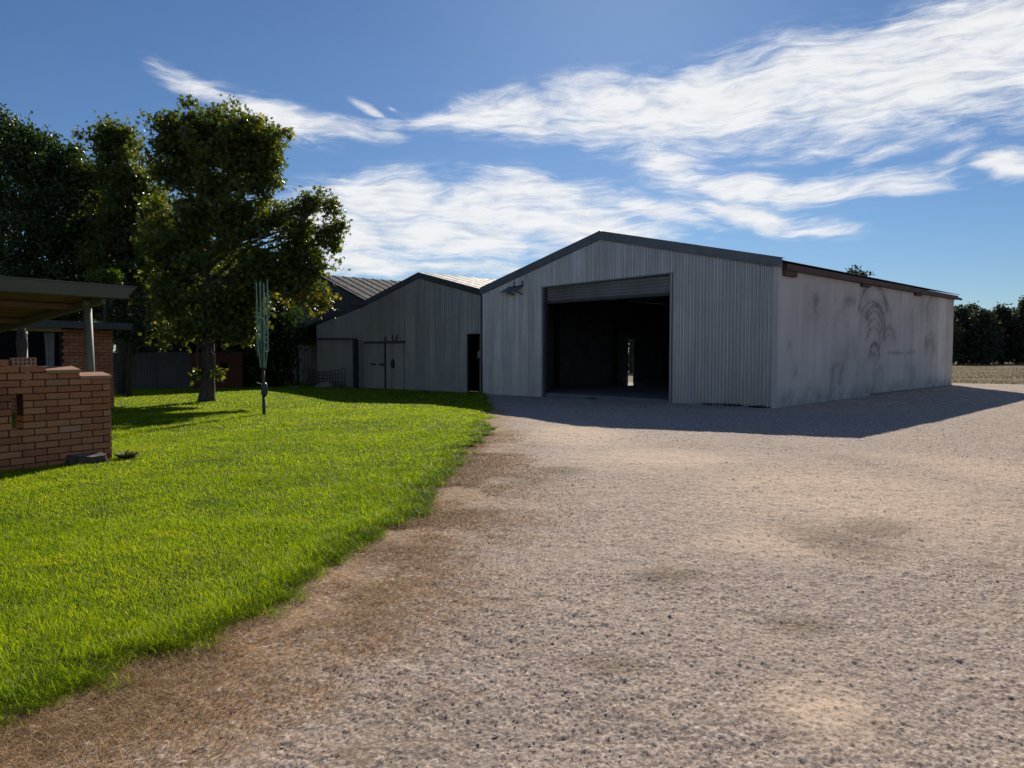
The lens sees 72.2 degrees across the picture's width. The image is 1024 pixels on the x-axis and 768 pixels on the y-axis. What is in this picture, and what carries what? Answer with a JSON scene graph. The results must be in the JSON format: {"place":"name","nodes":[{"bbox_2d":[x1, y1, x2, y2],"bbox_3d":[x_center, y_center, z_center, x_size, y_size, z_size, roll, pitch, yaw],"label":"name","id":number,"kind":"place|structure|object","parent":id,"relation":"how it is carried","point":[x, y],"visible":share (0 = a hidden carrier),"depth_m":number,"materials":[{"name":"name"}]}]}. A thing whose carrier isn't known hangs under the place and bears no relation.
{"place":"outdoors","nodes":[
{"label":"outdoors","id":0,"kind":"place"},
{"bbox_2d":[0,382,500,728],"bbox_3d":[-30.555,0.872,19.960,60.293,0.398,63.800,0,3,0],"label":"lawn","id":1,"kind":"structure","parent":0,"point":[238,503],"depth_m":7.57,"materials":[{"name":"green plant"}]},
{"bbox_2d":[0,366,111,470],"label":"garden wall","id":2,"kind":"structure","parent":1,"relation":"on","point":[58,420],"depth_m":9.72,"materials":[{"name":"orange brick"}]},
{"bbox_2d":[0,360,8,365],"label":"loose brick","id":3,"kind":"object","parent":2,"relation":"on","point":[4,362],"visible":1,"depth_m":9.26,"materials":[{"name":"brown brick"}]},
{"bbox_2d":[9,358,36,365],"bbox_3d":[-6.600,-0.301,9.486,0.090,0.110,0.287,2,3,33],"label":"loose brick","id":4,"kind":"object","parent":2,"relation":"on","point":[23,361],"visible":1,"depth_m":9.45,"materials":[{"name":"brown brick"}]},
{"bbox_2d":[0,320,132,413],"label":"brick house","id":5,"kind":"structure","parent":1,"relation":"on","point":[55,343],"depth_m":20.56,"materials":[{"name":"brick"}]},
{"bbox_2d":[0,331,61,379],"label":"window","id":6,"kind":"structure","parent":5,"relation":"in","point":[46,347],"depth_m":20.07,"materials":[{"name":"glass"}]},
{"bbox_2d":[0,103,134,341],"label":"evergreen tree","id":7,"kind":"object","parent":1,"relation":"on","point":[29,155],"visible":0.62,"depth_m":30.11,"materials":[{"name":"green plant"}]},
{"bbox_2d":[0,276,136,379],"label":"patio roof","id":8,"kind":"structure","parent":1,"relation":"on","point":[26,301],"depth_m":10.41,"materials":[{"name":"metal"}]},
{"bbox_2d":[65,452,108,464],"bbox_3d":[-6.068,1.105,10.024,0.648,0.226,0.389,-1,3,-17],"label":"rock","id":9,"kind":"object","parent":1,"relation":"on","point":[90,458],"visible":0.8,"depth_m":9.93,"materials":[{"name":"grey stone"}]},
{"bbox_2d":[82,264,124,321],"bbox_3d":[-15.926,-2.054,27.387,1.566,5.335,1.261,0,3,0],"label":"young tree","id":10,"kind":"object","parent":1,"relation":"on","point":[109,276],"visible":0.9,"depth_m":27.28,"materials":[{"name":"green plant"}]},
{"bbox_2d":[53,110,187,394],"bbox_3d":[-17.493,-5.705,31.080,6.890,12.382,5.111,0,3,0],"label":"broadleaf tree","id":11,"kind":"object","parent":1,"relation":"on","point":[113,211],"visible":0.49,"depth_m":29.98,"materials":[{"name":"green plant"}]},
{"bbox_2d":[108,450,141,459],"bbox_3d":[-5.684,1.053,10.362,0.471,0.160,0.494,-2,3,-41],"label":"weed clump","id":12,"kind":"object","parent":1,"relation":"on","point":[126,455],"visible":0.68,"depth_m":10.32,"materials":[{"name":"green plant"}]},
{"bbox_2d":[95,287,172,352],"bbox_3d":[-21.244,-2.424,40.125,5.617,7.833,4.876,0,3,0],"label":"hedge bush","id":13,"kind":"object","parent":1,"relation":"on","point":[140,350],"visible":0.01,"depth_m":38.88,"materials":[{"name":"green plant"}]},
{"bbox_2d":[95,277,174,396],"bbox_3d":[-15.536,-1.966,29.027,3.449,5.048,2.882,0,3,0],"label":"tree","id":14,"kind":"object","parent":1,"relation":"on","point":[135,320],"visible":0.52,"depth_m":28.69,"materials":[{"name":"green plant"}]},
{"bbox_2d":[113,352,190,388],"bbox_3d":[-19.791,-0.641,37.046,5.430,2.095,0.104,0,3,-11],"label":"iron fence","id":15,"kind":"object","parent":1,"relation":"on","point":[161,370],"visible":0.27,"depth_m":37.22,"materials":[{"name":"metal"}]},
{"bbox_2d":[142,333,219,352],"bbox_3d":[-18.882,-2.635,39.871,5.618,8.074,5.299,0,3,0],"label":"hedge bush","id":16,"kind":"object","parent":1,"relation":"on","point":[177,346],"visible":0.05,"depth_m":38.73,"materials":[{"name":"green plant"}]},
{"bbox_2d":[190,353,242,387],"bbox_3d":[-15.673,-0.675,37.251,3.059,1.966,0.111,1,3,11],"label":"brick screen","id":17,"kind":"object","parent":1,"relation":"on","point":[234,377],"visible":0.57,"depth_m":37.06,"materials":[{"name":"brown brick"}]},
{"bbox_2d":[192,266,269,386],"bbox_3d":[-16.006,-2.800,39.668,5.050,7.981,4.889,-2,3,-32],"label":"hedge bush","id":18,"kind":"object","parent":1,"relation":"on","point":[228,349],"visible":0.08,"depth_m":38.92,"materials":[{"name":"green plant"}]},
{"bbox_2d":[122,93,353,401],"bbox_3d":[-9.881,-4.807,24.978,8.280,11.192,4.904,0,3,0],"label":"broadleaf tree","id":19,"kind":"object","parent":1,"relation":"on","point":[245,153],"visible":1,"depth_m":24.50,"materials":[{"name":"green plant"}]},
{"bbox_2d":[211,245,301,346],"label":"evergreen tree","id":20,"kind":"object","parent":1,"relation":"on","point":[223,259],"visible":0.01,"depth_m":43.03,"materials":[{"name":"green plant"}]},
{"bbox_2d":[255,279,269,414],"bbox_3d":[-6.549,-0.906,18.473,0.348,3.681,0.323,0,3,6],"label":"clothesline","id":21,"kind":"object","parent":1,"relation":"on","point":[263,361],"visible":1,"depth_m":18.47,"materials":[{"name":"green paint"}]},
{"bbox_2d":[230,287,312,386],"bbox_3d":[-13.776,-2.957,39.881,4.964,7.492,4.839,0,3,0],"label":"hedge bush","id":22,"kind":"object","parent":1,"relation":"on","point":[281,356],"visible":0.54,"depth_m":39.16,"materials":[{"name":"green plant"}]},
{"bbox_2d":[291,338,358,387],"bbox_3d":[-11.555,-1.159,39.649,0.220,2.988,10.605,-2,4,-43],"label":"chainlink enclosure","id":23,"kind":"object","parent":1,"relation":"on","point":[355,341],"visible":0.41,"depth_m":35.85,"materials":[{"name":"metal"}]},
{"bbox_2d":[307,368,344,387],"bbox_3d":[-10.087,-0.363,37.778,0.184,1.066,4.134,-2,4,-43],"label":"wire panel","id":24,"kind":"object","parent":1,"relation":"on","point":[324,378],"visible":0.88,"depth_m":37.76,"materials":[{"name":"grey metal"}]},
{"bbox_2d":[315,382,341,386],"bbox_3d":[-9.787,0.061,37.335,1.439,0.378,0.653,0,3,0],"label":"rubble slab","id":25,"kind":"object","parent":1,"relation":"on","point":[324,384],"depth_m":37.15,"materials":[{"name":"grey concrete"}]},
{"bbox_2d":[0,383,1023,767],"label":"gravel driveway","id":26,"kind":"structure","parent":0,"point":[846,697],"depth_m":4.28,"materials":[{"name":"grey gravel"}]},
{"bbox_2d":[0,429,602,767],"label":"dead grass","id":27,"kind":"structure","parent":26,"relation":"on","point":[462,473],"depth_m":3.57,"materials":[{"name":"plant"}]},
{"bbox_2d":[722,402,743,405],"bbox_3d":[6.887,0.599,21.119,1.249,0.118,0.855,0,3,0],"label":"weed clump","id":28,"kind":"object","parent":26,"relation":"on","point":[730,404],"visible":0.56,"depth_m":20.95,"materials":[{"name":"green plant"}]},
{"bbox_2d":[749,405,769,407],"bbox_3d":[7.233,0.639,20.419,0.827,0.087,0.576,0,3,0],"label":"weed clump","id":29,"kind":"object","parent":26,"relation":"on","point":[757,406],"visible":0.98,"depth_m":20.31,"materials":[{"name":"green plant"}]},
{"bbox_2d":[0,0,1023,352],"label":"sky","id":30,"kind":"structure","parent":0,"point":[486,139],"materials":[{"name":"blue"}]},
{"bbox_2d":[289,353,1023,575],"bbox_3d":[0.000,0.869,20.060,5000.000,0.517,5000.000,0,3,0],"label":"ground","id":31,"kind":"structure","parent":0,"point":[473,388],"depth_m":50.13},
{"bbox_2d":[285,275,399,382],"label":"shed","id":32,"kind":"structure","parent":31,"relation":"on","point":[354,290],"depth_m":46.00,"materials":[{"name":"metal"}]},
{"bbox_2d":[290,272,494,392],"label":"gable shed","id":33,"kind":"structure","parent":31,"relation":"on","point":[420,331],"depth_m":33.31,"materials":[{"name":"metal"}]},
{"bbox_2d":[366,344,384,388],"bbox_3d":[-6.885,-0.889,35.309,0.083,2.276,1.750,-2,4,-43],"label":"sliding door","id":34,"kind":"structure","parent":33,"relation":"in","point":[375,368],"depth_m":35.31,"materials":[{"name":"metal"}]},
{"bbox_2d":[386,343,403,389],"bbox_3d":[-5.712,-0.841,34.021,0.200,2.254,1.570,-2,4,-43],"label":"sliding door","id":35,"kind":"structure","parent":33,"relation":"in","point":[394,351],"depth_m":34.03,"materials":[{"name":"metal"}]},
{"bbox_2d":[628,301,632,372],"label":"paddock tree","id":36,"kind":"object","parent":31,"relation":"on","point":[630,356],"visible":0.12,"depth_m":68.91,"materials":[{"name":"green plant"}]},
{"bbox_2d":[480,231,961,407],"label":"machinery shed","id":37,"kind":"structure","parent":31,"relation":"on","point":[698,324],"depth_m":24.57,"materials":[{"name":"metal"}]},
{"bbox_2d":[545,274,669,303],"bbox_3d":[3.469,-3.351,24.989,0.713,0.758,5.620,-2,4,-43],"label":"roller door","id":38,"kind":"structure","parent":37,"relation":"in","point":[652,286],"depth_m":24.49,"materials":[{"name":"metal"}]},
{"bbox_2d":[845,264,874,275],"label":"paddock tree","id":39,"kind":"object","parent":31,"relation":"on","point":[862,273],"visible":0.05,"depth_m":61.16,"materials":[{"name":"green plant"}]},
{"bbox_2d":[952,306,971,364],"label":"windbreak tree","id":40,"kind":"object","parent":31,"relation":"on","point":[957,337],"visible":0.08,"depth_m":103.56,"materials":[{"name":"green plant"}]},
{"bbox_2d":[954,304,973,364],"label":"windbreak tree","id":41,"kind":"object","parent":31,"relation":"on","point":[962,313],"visible":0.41,"depth_m":106.59,"materials":[{"name":"green plant"}]},
{"bbox_2d":[964,301,985,363],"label":"windbreak tree","id":42,"kind":"object","parent":31,"relation":"on","point":[974,307],"visible":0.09,"depth_m":110.06,"materials":[{"name":"green plant"}]},
{"bbox_2d":[965,304,1007,364],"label":"windbreak tree","id":43,"kind":"object","parent":31,"relation":"on","point":[987,343],"visible":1,"depth_m":104.04,"materials":[{"name":"green plant"}]},
{"bbox_2d":[952,363,1023,383],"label":"paddock weeds","id":44,"kind":"object","parent":31,"relation":"on","point":[996,376],"visible":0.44,"depth_m":52.39,"materials":[{"name":"plant"}]},
{"bbox_2d":[991,301,1020,363],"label":"windbreak tree","id":45,"kind":"object","parent":31,"relation":"on","point":[1003,313],"visible":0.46,"depth_m":106.77,"materials":[{"name":"green plant"}]},
{"bbox_2d":[1004,295,1023,363],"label":"windbreak tree","id":46,"kind":"object","parent":31,"relation":"on","point":[1017,322],"visible":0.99,"depth_m":104.76,"materials":[{"name":"green plant"}]},
{"bbox_2d":[1007,307,1023,363],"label":"windbreak tree","id":47,"kind":"object","parent":31,"relation":"on","point":[1012,310],"visible":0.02,"depth_m":110.46,"materials":[{"name":"green plant"}]}
]}

